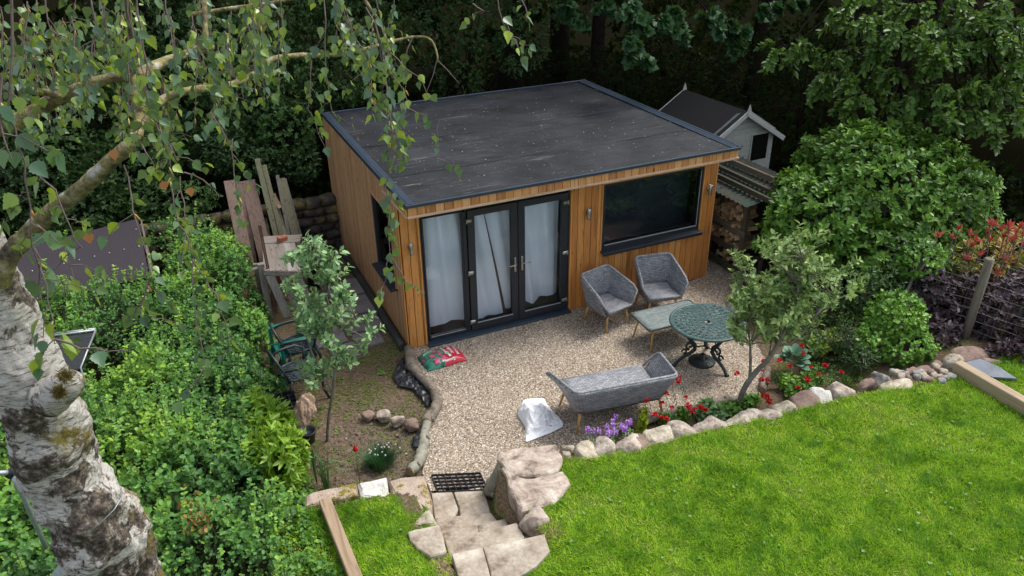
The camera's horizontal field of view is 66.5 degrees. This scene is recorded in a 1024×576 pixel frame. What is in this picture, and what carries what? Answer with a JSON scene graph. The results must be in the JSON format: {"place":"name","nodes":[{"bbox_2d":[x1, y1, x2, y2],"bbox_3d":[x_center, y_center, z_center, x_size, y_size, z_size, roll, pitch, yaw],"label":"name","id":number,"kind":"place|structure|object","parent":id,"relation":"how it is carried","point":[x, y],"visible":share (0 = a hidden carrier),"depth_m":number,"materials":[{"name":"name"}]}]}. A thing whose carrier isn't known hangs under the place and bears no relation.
{"place":"outdoors","nodes":[
{"label":"outdoors","id":0,"kind":"place"},
{"bbox_2d":[0,0,1023,575],"bbox_3d":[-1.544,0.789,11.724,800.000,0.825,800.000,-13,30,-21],"label":"ground","id":1,"kind":"structure","parent":0,"point":[498,502],"depth_m":8.81,"materials":[{"name":"plant"}]},
{"bbox_2d":[0,467,51,556],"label":"pipe frame","id":2,"kind":"object","parent":1,"relation":"on","point":[8,474],"visible":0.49,"depth_m":6.46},
{"bbox_2d":[0,99,140,239],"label":"woodland shrub","id":3,"kind":"object","parent":1,"relation":"on","point":[62,178],"visible":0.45,"depth_m":13.53,"materials":[{"name":"green plant"}]},
{"bbox_2d":[54,328,95,385],"bbox_3d":[-5.694,1.054,10.168,0.698,0.833,1.033,-13,30,-21],"label":"cage","id":4,"kind":"object","parent":1,"relation":"on","point":[77,362],"visible":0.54,"depth_m":10.05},
{"bbox_2d":[17,219,165,341],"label":"shed","id":5,"kind":"structure","parent":1,"relation":"on","point":[124,251],"depth_m":12.07,"materials":[{"name":"grey fabric"}]},
{"bbox_2d":[65,119,222,223],"bbox_3d":[-6.710,-1.752,14.291,2.578,2.653,2.092,-13,30,-21],"label":"woodland shrub","id":6,"kind":"object","parent":1,"relation":"on","point":[120,190],"visible":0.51,"depth_m":13.84,"materials":[{"name":"green plant"}]},
{"bbox_2d":[0,201,292,575],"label":"tall shoots","id":7,"kind":"object","parent":1,"relation":"on","point":[252,515],"visible":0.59,"depth_m":8.78,"materials":[{"name":"green plant"}]},
{"bbox_2d":[50,0,248,215],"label":"woodland shrub","id":8,"kind":"object","parent":1,"relation":"on","point":[185,24],"visible":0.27,"depth_m":14.66,"materials":[{"name":"green plant"}]},
{"bbox_2d":[135,0,195,193],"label":"tall tree","id":9,"kind":"object","parent":1,"relation":"on","point":[150,19],"visible":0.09,"depth_m":16.91,"materials":[{"name":"green plant"}]},
{"bbox_2d":[0,206,342,575],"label":"snowberry","id":10,"kind":"object","parent":1,"relation":"on","point":[11,514],"depth_m":8.85,"materials":[{"name":"plant"}]},
{"bbox_2d":[0,214,324,575],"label":"snowberry tips","id":11,"kind":"object","parent":10,"relation":"on","point":[167,496],"visible":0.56,"depth_m":8.85,"materials":[{"name":"green plant"}]},
{"bbox_2d":[177,484,218,555],"bbox_3d":[-2.873,2.236,7.209,0.353,0.739,0.611,-8,29,-13],"label":"shrub","id":12,"kind":"object","parent":10,"relation":"hanging from","point":[201,513],"visible":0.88,"depth_m":7.14,"materials":[{"name":"orange plant"}]},
{"bbox_2d":[81,192,341,292],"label":"stone wall","id":13,"kind":"structure","parent":1,"relation":"on","point":[317,215],"depth_m":14.54,"materials":[{"name":"stone"}]},
{"bbox_2d":[224,180,254,279],"bbox_3d":[-4.796,-1.015,13.781,0.221,1.610,0.854,-12,30,-20],"label":"leaning plank","id":14,"kind":"object","parent":1,"relation":"on","point":[233,202],"visible":0.4,"depth_m":13.74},
{"bbox_2d":[238,181,256,262],"bbox_3d":[-4.743,-1.058,13.907,0.202,1.571,0.672,-8,29,-13],"label":"leaning plank","id":15,"kind":"object","parent":1,"relation":"on","point":[242,187],"visible":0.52,"depth_m":13.88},
{"bbox_2d":[183,124,322,202],"bbox_3d":[-4.904,-2.071,15.076,2.529,2.416,1.039,-9,29,-14],"label":"woodland shrub","id":16,"kind":"object","parent":1,"relation":"on","point":[294,171],"visible":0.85,"depth_m":14.72,"materials":[{"name":"green plant"}]},
{"bbox_2d":[244,179,267,261],"bbox_3d":[-4.529,-1.079,13.947,0.251,1.560,0.772,-14,31,-23],"label":"leaning plank","id":17,"kind":"object","parent":1,"relation":"on","point":[254,208],"visible":0.54,"depth_m":13.91,"materials":[{"name":"wood"}]},
{"bbox_2d":[184,0,335,204],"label":"woodland shrub","id":18,"kind":"object","parent":1,"relation":"on","point":[258,119],"visible":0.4,"depth_m":15.03,"materials":[{"name":"green plant"}]},
{"bbox_2d":[254,158,278,235],"bbox_3d":[-4.322,-1.307,13.983,0.092,1.919,0.757,-16,32,-26],"label":"leaning plank","id":19,"kind":"object","parent":1,"relation":"on","point":[266,197],"visible":0.58,"depth_m":13.91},
{"bbox_2d":[0,0,535,575],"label":"birch tree","id":20,"kind":"object","parent":1,"relation":"on","point":[68,484],"visible":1,"depth_m":3.79,"materials":[{"name":"green plant"}]},
{"bbox_2d":[238,385,312,502],"bbox_3d":[-2.793,1.795,9.007,0.852,1.042,1.521,-13,30,-21],"label":"laurel","id":21,"kind":"object","parent":1,"relation":"on","point":[275,431],"visible":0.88,"depth_m":8.65,"materials":[{"name":"green plant"}]},
{"bbox_2d":[253,234,310,318],"bbox_3d":[-3.807,-0.190,12.954,0.876,0.956,1.508,-10,29,-17],"label":"potting bench","id":22,"kind":"object","parent":1,"relation":"on","point":[276,250],"visible":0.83,"depth_m":12.49,"materials":[{"name":"wood"}]},
{"bbox_2d":[280,178,303,267],"bbox_3d":[-3.987,-1.169,14.163,0.131,1.500,0.811,-14,31,-23],"label":"leaning plank","id":23,"kind":"object","parent":1,"relation":"on","point":[290,216],"visible":0.58,"depth_m":14.13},
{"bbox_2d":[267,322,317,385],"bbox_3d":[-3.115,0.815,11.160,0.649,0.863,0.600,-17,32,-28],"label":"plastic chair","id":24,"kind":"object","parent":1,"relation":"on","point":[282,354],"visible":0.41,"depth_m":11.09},
{"bbox_2d":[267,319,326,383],"bbox_3d":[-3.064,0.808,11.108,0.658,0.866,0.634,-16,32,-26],"label":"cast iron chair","id":25,"kind":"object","parent":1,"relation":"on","point":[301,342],"visible":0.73,"depth_m":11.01,"materials":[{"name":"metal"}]},
{"bbox_2d":[266,344,329,398],"bbox_3d":[-2.908,1.132,10.559,0.658,0.866,0.634,-19,33,-30],"label":"cast iron chair","id":26,"kind":"object","parent":1,"relation":"on","point":[287,371],"visible":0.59,"depth_m":10.50,"materials":[{"name":"metal"}]},
{"bbox_2d":[293,393,316,428],"bbox_3d":[-2.735,1.631,10.188,0.370,0.585,0.261,-13,30,-21],"label":"rock","id":27,"kind":"object","parent":1,"relation":"on","point":[305,410],"visible":0.8,"depth_m":10.09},
{"bbox_2d":[284,511,339,575],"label":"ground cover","id":28,"kind":"object","parent":1,"relation":"on","point":[329,564],"visible":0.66,"depth_m":7.54,"materials":[{"name":"green plant"}]},
{"bbox_2d":[306,438,347,489],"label":"iris leaves","id":29,"kind":"object","parent":1,"relation":"on","point":[325,482],"visible":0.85,"depth_m":9.08,"materials":[{"name":"green plant"}]},
{"bbox_2d":[305,483,358,509],"bbox_3d":[-1.921,2.428,8.418,0.558,0.554,0.204,-9,29,-15],"label":"edging stone","id":30,"kind":"object","parent":1,"relation":"on","point":[349,492],"visible":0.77,"depth_m":8.27,"materials":[{"name":"stone"}]},
{"bbox_2d":[279,230,385,441],"bbox_3d":[-2.120,0.617,9.371,1.055,2.887,1.276,-13,30,-21],"label":"apple tree","id":31,"kind":"object","parent":1,"relation":"on","point":[308,318],"visible":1,"depth_m":8.97,"materials":[{"name":"green plant"}]},
{"bbox_2d":[319,497,361,575],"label":"timber sleeper","id":32,"kind":"object","parent":1,"relation":"on","point":[347,558],"visible":0.81,"depth_m":7.56,"materials":[{"name":"wood"}]},
{"bbox_2d":[271,0,411,111],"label":"woodland shrub","id":33,"kind":"object","parent":1,"relation":"on","point":[359,86],"visible":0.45,"depth_m":15.99,"materials":[{"name":"green plant"}]},
{"bbox_2d":[274,338,463,498],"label":"soil","id":34,"kind":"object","parent":1,"relation":"on","point":[359,404],"visible":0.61,"depth_m":10.50,"materials":[{"name":"soil"}]},
{"bbox_2d":[335,240,405,350],"bbox_3d":[-2.553,-0.037,13.514,0.123,0.123,4.380,-13,30,-21],"label":"drain pipe","id":35,"kind":"object","parent":1,"relation":"on","point":[387,321],"visible":0.84,"depth_m":12.96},
{"bbox_2d":[357,478,388,499],"bbox_3d":[-1.470,2.373,8.445,0.324,0.513,0.356,-9,29,-14],"label":"edging stone","id":36,"kind":"object","parent":1,"relation":"on","point":[369,489],"visible":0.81,"depth_m":8.35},
{"bbox_2d":[358,440,406,472],"bbox_3d":[-1.599,2.021,9.431,0.628,0.308,0.634,13,31,24],"label":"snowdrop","id":37,"kind":"object","parent":1,"relation":"on","point":[379,458],"visible":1,"depth_m":9.48,"materials":[{"name":"green plant"}]},
{"bbox_2d":[309,369,492,525],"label":"soil clods","id":38,"kind":"object","parent":1,"relation":"on","point":[397,468],"visible":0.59,"depth_m":9.88,"materials":[{"name":"soil"}]},
{"bbox_2d":[388,476,432,514],"bbox_3d":[-1.068,2.440,8.391,0.410,0.574,0.668,-8,29,-14],"label":"edging stone","id":39,"kind":"object","parent":1,"relation":"on","point":[417,486],"visible":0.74,"depth_m":8.35,"materials":[{"name":"stone"}]},
{"bbox_2d":[393,357,430,405],"bbox_3d":[-1.451,1.318,10.980,0.320,0.072,1.305,-13,30,-21],"label":"weed sheet","id":40,"kind":"object","parent":1,"relation":"on","point":[403,376],"visible":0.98,"depth_m":10.98,"materials":[{"name":"black plastic"}]},
{"bbox_2d":[405,420,430,476],"bbox_3d":[-1.107,1.956,9.677,0.218,0.171,1.019,3,28,7],"label":"edging log","id":41,"kind":"object","parent":1,"relation":"on","point":[418,462],"visible":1,"depth_m":9.51,"materials":[{"name":"beige wood"}]},
{"bbox_2d":[404,345,439,390],"bbox_3d":[-1.349,1.174,11.142,0.254,0.161,1.250,-13,30,-21],"label":"edging log","id":42,"kind":"object","parent":1,"relation":"on","point":[413,368],"visible":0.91,"depth_m":11.09,"materials":[{"name":"brown wood"}]},
{"bbox_2d":[408,525,446,559],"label":"paving slab","id":43,"kind":"structure","parent":1,"relation":"on","point":[429,542],"depth_m":7.60,"materials":[{"name":"stone"}]},
{"bbox_2d":[431,492,457,517],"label":"paving slab","id":44,"kind":"structure","parent":1,"relation":"on","point":[444,504],"depth_m":8.84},
{"bbox_2d":[435,513,496,532],"bbox_3d":[-0.487,2.609,8.442,0.663,0.132,0.332,-5,28,-8],"label":"stone step","id":45,"kind":"object","parent":1,"relation":"on","point":[446,524],"visible":0.49,"depth_m":8.46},
{"bbox_2d":[452,548,489,575],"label":"paving slab","id":46,"kind":"structure","parent":1,"relation":"on","point":[470,563],"depth_m":7.37,"materials":[{"name":"stone"}]},
{"bbox_2d":[377,0,565,97],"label":"woodland shrub","id":47,"kind":"object","parent":1,"relation":"on","point":[510,61],"visible":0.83,"depth_m":17.31,"materials":[{"name":"green plant"}]},
{"bbox_2d":[454,488,489,515],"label":"paving slab","id":48,"kind":"structure","parent":1,"relation":"on","point":[471,502],"depth_m":8.88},
{"bbox_2d":[444,523,523,561],"bbox_3d":[-0.263,2.591,7.833,0.778,0.133,0.299,-9,29,-15],"label":"stone step","id":49,"kind":"object","parent":1,"relation":"on","point":[507,533],"visible":0.69,"depth_m":7.83,"materials":[{"name":"stone"}]},
{"bbox_2d":[0,7,1023,276],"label":"undergrowth","id":50,"kind":"object","parent":1,"relation":"on","point":[1012,199],"visible":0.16,"depth_m":22.60,"materials":[{"name":"green plant"}]},
{"bbox_2d":[0,0,1023,137],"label":"woodland","id":51,"kind":"object","parent":1,"relation":"on","point":[734,6],"visible":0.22,"depth_m":27.01,"materials":[{"name":"green plant"}]},
{"bbox_2d":[497,0,527,89],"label":"tall tree","id":52,"kind":"object","parent":1,"relation":"on","point":[504,81],"visible":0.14,"depth_m":21.34,"materials":[{"name":"green plant"}]},
{"bbox_2d":[483,534,549,575],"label":"paving slab","id":53,"kind":"structure","parent":1,"relation":"on","point":[523,557],"depth_m":7.43,"materials":[{"name":"stone"}]},
{"bbox_2d":[497,445,562,478],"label":"stone slab","id":54,"kind":"structure","parent":1,"relation":"on","point":[530,463],"depth_m":8.60,"materials":[{"name":"stone"}]},
{"bbox_2d":[321,79,741,347],"bbox_3d":[0.017,-1.581,13.787,5.582,2.545,5.045,-13,30,-21],"label":"garden room","id":55,"kind":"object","parent":1,"relation":"on","point":[506,121],"visible":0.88,"depth_m":12.37,"materials":[{"name":"brown wood"}]},
{"bbox_2d":[367,188,397,292],"bbox_3d":[-1.953,-0.727,11.746,0.171,1.279,1.060,-13,30,-21],"label":"side window","id":56,"kind":"structure","parent":55,"relation":"in","point":[380,221],"depth_m":11.95,"materials":[{"name":"black glass"}]},
{"bbox_2d":[422,207,502,326],"bbox_3d":[-0.754,-0.349,11.709,1.320,2.000,0.137,-11,30,-18],"label":"curtain","id":57,"kind":"object","parent":55,"relation":"hanging from","point":[442,246],"visible":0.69,"depth_m":11.73,"materials":[{"name":"fabric"}]},
{"bbox_2d":[465,201,518,330],"bbox_3d":[-0.280,-0.295,11.752,0.827,2.000,0.129,-13,30,-21],"label":"french door","id":58,"kind":"structure","parent":55,"relation":"in","point":[511,206],"depth_m":11.72,"materials":[{"name":"black metal"}]},
{"bbox_2d":[482,192,558,307],"bbox_3d":[0.158,-0.590,12.089,1.310,1.960,0.167,-13,30,-21],"label":"curtain","id":59,"kind":"object","parent":55,"relation":"hanging from","point":[541,227],"visible":0.65,"depth_m":12.13,"materials":[{"name":"fabric"}]},
{"bbox_2d":[517,191,568,318],"bbox_3d":[0.488,-0.470,12.058,0.843,2.000,0.129,-13,30,-21],"label":"french door","id":60,"kind":"structure","parent":55,"relation":"in","point":[562,196],"depth_m":12.03,"materials":[{"name":"black metal"}]},
{"bbox_2d":[604,171,690,240],"bbox_3d":[2.123,-1.443,12.844,1.900,1.200,0.010,-13,30,-21],"label":"window pane","id":61,"kind":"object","parent":55,"relation":"attached to","point":[644,205],"visible":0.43,"depth_m":12.93,"materials":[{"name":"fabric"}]},
{"bbox_2d":[600,167,703,256],"bbox_3d":[2.282,-1.253,12.573,1.930,1.180,0.181,-13,30,-21],"label":"window","id":62,"kind":"structure","parent":55,"relation":"in","point":[639,242],"depth_m":12.74,"materials":[{"name":"black glass"}]},
{"bbox_2d":[518,502,549,536],"bbox_3d":[0.224,2.415,7.962,0.262,0.304,0.305,-22,35,-34],"label":"boulder","id":63,"kind":"object","parent":1,"relation":"on","point":[528,524],"visible":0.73,"depth_m":7.87,"materials":[{"name":"stone"}]},
{"bbox_2d":[501,468,570,521],"bbox_3d":[0.262,2.155,8.395,0.669,0.236,0.743,-13,30,-21],"label":"stone slab","id":64,"kind":"object","parent":1,"relation":"on","point":[524,495],"depth_m":8.22,"materials":[{"name":"stone"}]},
{"bbox_2d":[550,0,569,82],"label":"tall tree","id":65,"kind":"object","parent":1,"relation":"on","point":[560,38],"visible":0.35,"depth_m":25.84,"materials":[{"name":"green plant"}]},
{"bbox_2d":[573,440,598,459],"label":"edging stone","id":66,"kind":"object","parent":1,"relation":"on","point":[586,448],"visible":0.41,"depth_m":8.86,"materials":[{"name":"beige stone"}]},
{"bbox_2d":[413,257,765,490],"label":"gravel","id":67,"kind":"structure","parent":1,"relation":"on","point":[508,393],"depth_m":11.13,"materials":[{"name":"gravel"}]},
{"bbox_2d":[421,388,442,423],"bbox_3d":[-1.043,1.575,10.378,0.218,0.184,0.702,2,28,5],"label":"edging log","id":68,"kind":"object","parent":67,"relation":"on","point":[432,413],"visible":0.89,"depth_m":10.31,"materials":[{"name":"brown wood"}]},
{"bbox_2d":[418,345,466,371],"bbox_3d":[-1.037,0.990,11.496,0.636,0.126,0.453,-14,31,-24],"label":"compost bag","id":69,"kind":"object","parent":67,"relation":"on","point":[438,358],"visible":1,"depth_m":11.40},
{"bbox_2d":[431,472,485,492],"bbox_3d":[-0.617,2.288,9.166,0.677,0.036,0.299,-2,28,-2],"label":"gravel grid","id":70,"kind":"object","parent":67,"relation":"on","point":[459,481],"visible":0.94,"depth_m":9.18,"materials":[{"name":"black plastic"}]},
{"bbox_2d":[518,398,562,441],"bbox_3d":[0.290,1.615,10.190,0.605,0.242,0.801,-13,30,-21],"label":"plastic sack","id":71,"kind":"object","parent":67,"relation":"on","point":[538,417],"visible":1,"depth_m":10.09,"materials":[{"name":"plastic"}]},
{"bbox_2d":[580,264,637,332],"bbox_3d":[1.480,0.165,12.240,0.783,0.821,0.660,-21,34,-32],"label":"wicker armchair","id":72,"kind":"object","parent":67,"relation":"on","point":[609,290],"visible":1,"depth_m":12.26,"materials":[{"name":"grey wicker"}]},
{"bbox_2d":[545,352,677,434],"bbox_3d":[1.323,1.326,10.134,1.614,0.762,0.859,-8,29,-14],"label":"wicker bench","id":73,"kind":"object","parent":67,"relation":"on","point":[654,378],"visible":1,"depth_m":9.90,"materials":[{"name":"grey wicker"}]},
{"bbox_2d":[634,252,688,307],"bbox_3d":[2.351,-0.045,12.586,0.796,0.841,0.670,-7,29,-11],"label":"wicker armchair","id":74,"kind":"object","parent":67,"relation":"on","point":[662,276],"visible":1,"depth_m":12.64,"materials":[{"name":"grey wicker"}]},
{"bbox_2d":[630,299,692,352],"bbox_3d":[2.382,0.581,11.855,1.074,0.425,0.594,-12,30,-19],"label":"coffee table","id":75,"kind":"object","parent":67,"relation":"on","point":[653,319],"visible":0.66,"depth_m":11.72,"materials":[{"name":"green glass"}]},
{"bbox_2d":[669,303,745,376],"bbox_3d":[2.759,0.782,11.162,1.066,0.721,1.066,-13,30,-21],"label":"cast iron table","id":76,"kind":"object","parent":67,"relation":"on","point":[698,314],"visible":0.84,"depth_m":11.03,"materials":[{"name":"green metal"}]},
{"bbox_2d":[615,433,641,452],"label":"edging stone","id":77,"kind":"object","parent":1,"relation":"on","point":[630,443],"visible":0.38,"depth_m":8.86,"materials":[{"name":"beige stone"}]},
{"bbox_2d":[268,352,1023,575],"bbox_3d":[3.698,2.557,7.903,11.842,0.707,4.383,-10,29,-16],"label":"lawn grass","id":78,"kind":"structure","parent":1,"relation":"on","point":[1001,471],"depth_m":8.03,"materials":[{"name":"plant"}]},
{"bbox_2d":[518,27,795,112],"bbox_3d":[3.320,-4.698,19.070,6.802,3.272,3.456,6,29,13],"label":"woodland shrub","id":79,"kind":"object","parent":1,"relation":"on","point":[721,86],"visible":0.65,"depth_m":18.52,"materials":[{"name":"green plant"}]},
{"bbox_2d":[642,425,674,444],"bbox_3d":[1.731,1.829,9.144,0.404,0.350,0.374,-13,30,-21],"label":"edging stone","id":80,"kind":"object","parent":1,"relation":"on","point":[662,433],"visible":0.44,"depth_m":9.07,"materials":[{"name":"beige stone"}]},
{"bbox_2d":[556,0,809,86],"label":"maple tree","id":81,"kind":"object","parent":1,"relation":"on","point":[640,19],"visible":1,"depth_m":14.71,"materials":[{"name":"green plant"}]},
{"bbox_2d":[391,361,1023,574],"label":"lawn weeds","id":82,"kind":"object","parent":1,"relation":"on","point":[929,472],"visible":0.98,"depth_m":8.08,"materials":[{"name":"green plant"}]},
{"bbox_2d":[694,396,729,422],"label":"lupin plant","id":83,"kind":"object","parent":1,"relation":"on","point":[714,410],"visible":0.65,"depth_m":10.07,"materials":[{"name":"green plant"}]},
{"bbox_2d":[659,83,784,168],"bbox_3d":[4.337,-3.155,17.053,2.218,2.213,2.139,-14,31,-23],"label":"playhouse","id":84,"kind":"object","parent":1,"relation":"on","point":[750,132],"visible":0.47,"depth_m":16.36,"materials":[{"name":"paint"}]},
{"bbox_2d":[748,131,770,161],"bbox_3d":[5.218,-2.980,16.471,0.506,0.631,0.024,-14,31,-23],"label":"window","id":85,"kind":"structure","parent":84,"relation":"in","point":[759,145],"depth_m":16.47,"materials":[{"name":"glass"}]},
{"bbox_2d":[718,392,761,417],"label":"bed foliage","id":86,"kind":"object","parent":1,"relation":"on","point":[748,402],"visible":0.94,"depth_m":10.18,"materials":[{"name":"green plant"}]},
{"bbox_2d":[708,155,793,272],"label":"log store","id":87,"kind":"structure","parent":1,"relation":"on","point":[747,201],"depth_m":13.63,"materials":[{"name":"wood"}]},
{"bbox_2d":[717,173,771,203],"bbox_3d":[3.679,-1.916,13.611,0.050,0.090,2.420,-13,30,-22],"label":"roof timber","id":88,"kind":"object","parent":87,"relation":"on","point":[746,189],"visible":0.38,"depth_m":13.12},
{"bbox_2d":[742,0,771,113],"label":"tall tree","id":89,"kind":"object","parent":1,"relation":"on","point":[758,28],"visible":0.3,"depth_m":22.89,"materials":[{"name":"brown plant"}]},
{"bbox_2d":[774,343,810,370],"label":"hosta","id":90,"kind":"object","parent":1,"relation":"on","point":[793,352],"visible":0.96,"depth_m":10.91,"materials":[{"name":"green plant"}]},
{"bbox_2d":[725,220,869,406],"bbox_3d":[3.513,0.343,9.739,1.766,2.620,1.083,4,29,9],"label":"apple tree","id":91,"kind":"object","parent":1,"relation":"on","point":[745,303],"visible":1,"depth_m":9.55,"materials":[{"name":"green plant"}]},
{"bbox_2d":[777,370,824,399],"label":"geum clump","id":92,"kind":"object","parent":1,"relation":"on","point":[789,387],"visible":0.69,"depth_m":10.49,"materials":[{"name":"green plant"}]},
{"bbox_2d":[789,390,820,408],"bbox_3d":[3.636,1.498,9.712,0.422,0.350,0.420,-13,30,-21],"label":"edging stone","id":93,"kind":"object","parent":1,"relation":"on","point":[804,398],"visible":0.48,"depth_m":9.64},
{"bbox_2d":[746,33,871,170],"bbox_3d":[6.802,-3.997,17.519,3.089,3.175,3.552,-4,28,-6],"label":"woodland shrub","id":94,"kind":"object","parent":1,"relation":"on","point":[796,129],"visible":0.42,"depth_m":17.40,"materials":[{"name":"green plant"}]},
{"bbox_2d":[804,326,851,358],"bbox_3d":[4.609,0.808,11.301,0.864,0.305,0.589,-13,30,-21],"label":"astilbe","id":95,"kind":"object","parent":1,"relation":"on","point":[825,347],"visible":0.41,"depth_m":11.21,"materials":[{"name":"green plant"}]},
{"bbox_2d":[799,362,863,386],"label":"ground cover","id":96,"kind":"object","parent":1,"relation":"on","point":[835,372],"visible":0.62,"depth_m":10.77,"materials":[{"name":"green plant"}]},
{"bbox_2d":[758,255,939,369],"bbox_3d":[5.273,0.071,11.957,3.112,1.248,2.027,-13,30,-21],"label":"hedge shrub","id":97,"kind":"object","parent":1,"relation":"on","point":[886,274],"visible":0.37,"depth_m":11.58,"materials":[{"name":"green plant"}]},
{"bbox_2d":[828,296,869,334],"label":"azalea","id":98,"kind":"object","parent":1,"relation":"on","point":[854,319],"visible":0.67,"depth_m":11.60,"materials":[{"name":"green plant"}]},
{"bbox_2d":[827,322,884,377],"bbox_3d":[4.694,0.873,10.800,0.687,0.688,0.774,-13,30,-21],"label":"box shrub","id":99,"kind":"object","parent":1,"relation":"on","point":[859,365],"visible":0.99,"depth_m":10.72,"materials":[{"name":"green plant"}]},
{"bbox_2d":[749,116,1006,301],"bbox_3d":[6.049,-1.220,12.799,3.602,2.813,3.578,13,31,24],"label":"magnolia bush","id":100,"kind":"object","parent":1,"relation":"on","point":[823,192],"visible":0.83,"depth_m":12.14,"materials":[{"name":"green plant"}]},
{"bbox_2d":[753,0,1023,155],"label":"cherry tree","id":101,"kind":"object","parent":1,"relation":"on","point":[999,23],"visible":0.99,"depth_m":12.91,"materials":[{"name":"green plant"}]},
{"bbox_2d":[756,205,1023,340],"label":"wire fence","id":102,"kind":"object","parent":1,"relation":"on","point":[983,279],"visible":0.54,"depth_m":10.79,"materials":[{"name":"grey metal"}]},
{"bbox_2d":[841,238,948,368],"bbox_3d":[5.733,0.242,11.159,1.168,1.465,2.294,23,36,37],"label":"ivy mound","id":103,"kind":"object","parent":1,"relation":"on","point":[872,332],"visible":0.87,"depth_m":10.81,"materials":[{"name":"green plant"}]},
{"bbox_2d":[906,266,1023,364],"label":"purple shrub","id":104,"kind":"object","parent":1,"relation":"on","point":[940,323],"visible":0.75,"depth_m":11.05,"materials":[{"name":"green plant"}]},
{"bbox_2d":[922,217,1023,281],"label":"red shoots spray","id":105,"kind":"object","parent":104,"relation":"on","point":[992,222],"visible":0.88,"depth_m":11.37,"materials":[{"name":"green plant"}]},
{"bbox_2d":[949,346,989,361],"bbox_3d":[6.206,0.998,10.571,0.548,0.362,0.345,-5,28,-8],"label":"edging stone","id":106,"kind":"object","parent":1,"relation":"on","point":[969,353],"visible":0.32,"depth_m":10.49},
{"bbox_2d":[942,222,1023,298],"bbox_3d":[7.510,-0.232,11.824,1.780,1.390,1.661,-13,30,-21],"label":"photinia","id":107,"kind":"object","parent":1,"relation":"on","point":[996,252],"visible":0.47,"depth_m":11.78,"materials":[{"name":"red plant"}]},
{"bbox_2d":[952,360,1023,414],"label":"timber sleeper","id":108,"kind":"object","parent":1,"relation":"on","point":[1000,391],"visible":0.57,"depth_m":9.64,"materials":[{"name":"wood"}]},
{"bbox_2d":[965,359,1016,380],"bbox_3d":[6.144,1.073,10.031,0.352,0.041,0.539,-13,30,-21],"label":"slate slab","id":109,"kind":"object","parent":1,"relation":"on","point":[989,369],"depth_m":10.03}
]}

